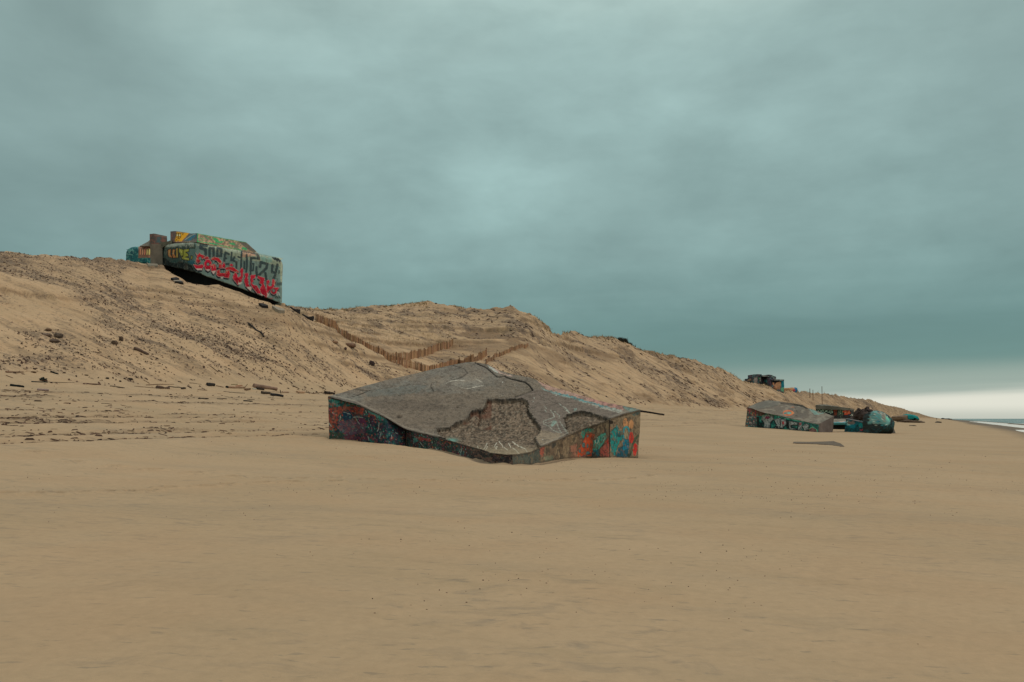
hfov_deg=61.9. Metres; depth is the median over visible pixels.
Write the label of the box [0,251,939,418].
sand dune
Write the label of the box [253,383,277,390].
driftwood log
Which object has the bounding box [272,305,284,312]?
board
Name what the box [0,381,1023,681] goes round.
beach
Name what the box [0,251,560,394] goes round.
bark litter
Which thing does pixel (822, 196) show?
sky
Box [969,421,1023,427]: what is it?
sea surf
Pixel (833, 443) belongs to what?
flat slab
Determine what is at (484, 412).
fallen bunker roof
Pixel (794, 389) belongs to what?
ruin block
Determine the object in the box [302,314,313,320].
metal sheet
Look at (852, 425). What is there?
painted block
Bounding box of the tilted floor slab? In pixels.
[833,419,845,428]
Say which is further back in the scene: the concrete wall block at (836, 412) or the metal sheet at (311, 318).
the concrete wall block at (836, 412)
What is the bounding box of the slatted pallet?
[147,262,157,266]
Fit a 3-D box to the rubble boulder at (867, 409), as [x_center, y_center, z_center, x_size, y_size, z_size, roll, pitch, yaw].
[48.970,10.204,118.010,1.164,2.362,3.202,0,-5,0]
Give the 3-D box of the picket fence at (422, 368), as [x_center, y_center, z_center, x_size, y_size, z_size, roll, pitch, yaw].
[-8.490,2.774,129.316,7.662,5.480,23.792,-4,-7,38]
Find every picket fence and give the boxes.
[316,313,452,360]
[381,348,486,371]
[486,343,527,363]
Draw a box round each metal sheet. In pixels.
[290,306,299,313]
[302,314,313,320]
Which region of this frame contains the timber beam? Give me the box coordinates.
[248,323,264,336]
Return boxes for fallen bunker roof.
[328,362,640,464]
[745,400,833,431]
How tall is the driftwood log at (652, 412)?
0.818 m
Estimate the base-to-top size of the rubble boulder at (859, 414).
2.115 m
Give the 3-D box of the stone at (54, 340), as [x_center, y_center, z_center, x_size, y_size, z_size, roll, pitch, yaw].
[-33.059,0.015,61.651,0.709,0.302,0.518,0,-5,0]
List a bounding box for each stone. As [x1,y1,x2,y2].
[49,339,59,342]
[54,333,62,337]
[346,343,355,347]
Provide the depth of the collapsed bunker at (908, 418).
317.38 m
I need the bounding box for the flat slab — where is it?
[793,441,843,446]
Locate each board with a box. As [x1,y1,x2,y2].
[258,303,267,307]
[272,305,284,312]
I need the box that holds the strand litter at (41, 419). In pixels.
[0,383,328,443]
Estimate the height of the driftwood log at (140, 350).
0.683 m
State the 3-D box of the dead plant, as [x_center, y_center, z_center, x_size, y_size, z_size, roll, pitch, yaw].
[-27.701,2.272,50.417,0.530,0.309,0.295,0,-5,0]
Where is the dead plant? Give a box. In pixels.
[39,377,47,381]
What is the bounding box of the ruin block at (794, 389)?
[784,387,797,392]
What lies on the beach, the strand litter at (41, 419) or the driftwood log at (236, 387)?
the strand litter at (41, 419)
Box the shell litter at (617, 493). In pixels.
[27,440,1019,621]
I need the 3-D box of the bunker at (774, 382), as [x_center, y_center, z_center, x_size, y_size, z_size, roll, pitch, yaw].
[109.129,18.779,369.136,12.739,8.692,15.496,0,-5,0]
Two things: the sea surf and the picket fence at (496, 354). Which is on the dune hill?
the picket fence at (496, 354)
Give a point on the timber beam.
(253, 327)
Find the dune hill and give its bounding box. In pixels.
[269,301,940,418]
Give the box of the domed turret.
[862,410,894,433]
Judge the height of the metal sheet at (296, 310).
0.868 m
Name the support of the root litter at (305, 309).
on the dune hill
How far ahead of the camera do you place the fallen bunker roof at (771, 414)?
103.56 m
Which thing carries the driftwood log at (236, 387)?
on the sand dune
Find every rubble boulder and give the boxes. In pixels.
[853,408,867,420]
[864,406,872,412]
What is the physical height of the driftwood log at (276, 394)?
0.319 m
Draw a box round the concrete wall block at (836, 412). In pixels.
[815,404,853,418]
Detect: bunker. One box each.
[126,231,282,305]
[745,374,783,392]
[891,414,924,422]
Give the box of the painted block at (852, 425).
[844,418,862,431]
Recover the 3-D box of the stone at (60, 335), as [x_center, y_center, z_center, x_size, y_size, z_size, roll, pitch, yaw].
[-33.518,-0.389,63.077,0.640,0.365,0.495,0,-5,0]
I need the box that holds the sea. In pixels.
[954,419,1023,423]
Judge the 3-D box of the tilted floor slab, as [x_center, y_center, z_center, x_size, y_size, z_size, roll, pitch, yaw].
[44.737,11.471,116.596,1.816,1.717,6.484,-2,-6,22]
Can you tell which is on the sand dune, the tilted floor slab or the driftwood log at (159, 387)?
the driftwood log at (159, 387)
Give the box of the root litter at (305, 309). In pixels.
[288,300,772,408]
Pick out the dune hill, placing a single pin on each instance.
(528, 357)
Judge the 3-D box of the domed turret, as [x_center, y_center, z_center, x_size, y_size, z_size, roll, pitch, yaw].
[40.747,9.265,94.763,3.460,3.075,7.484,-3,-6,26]
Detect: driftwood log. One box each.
[133,347,148,354]
[155,385,169,388]
[229,386,244,387]
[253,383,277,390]
[270,393,283,396]
[641,410,663,414]
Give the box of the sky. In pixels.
[0,0,1023,418]
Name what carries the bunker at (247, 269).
on the sand dune
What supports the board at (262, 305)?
on the sand dune
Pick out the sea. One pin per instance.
(1018, 421)
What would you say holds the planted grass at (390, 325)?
on the dune hill
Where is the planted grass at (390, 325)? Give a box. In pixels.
[314,312,450,344]
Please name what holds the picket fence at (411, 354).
on the dune hill
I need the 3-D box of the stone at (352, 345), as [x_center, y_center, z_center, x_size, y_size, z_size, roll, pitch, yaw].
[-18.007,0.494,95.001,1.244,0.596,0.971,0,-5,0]

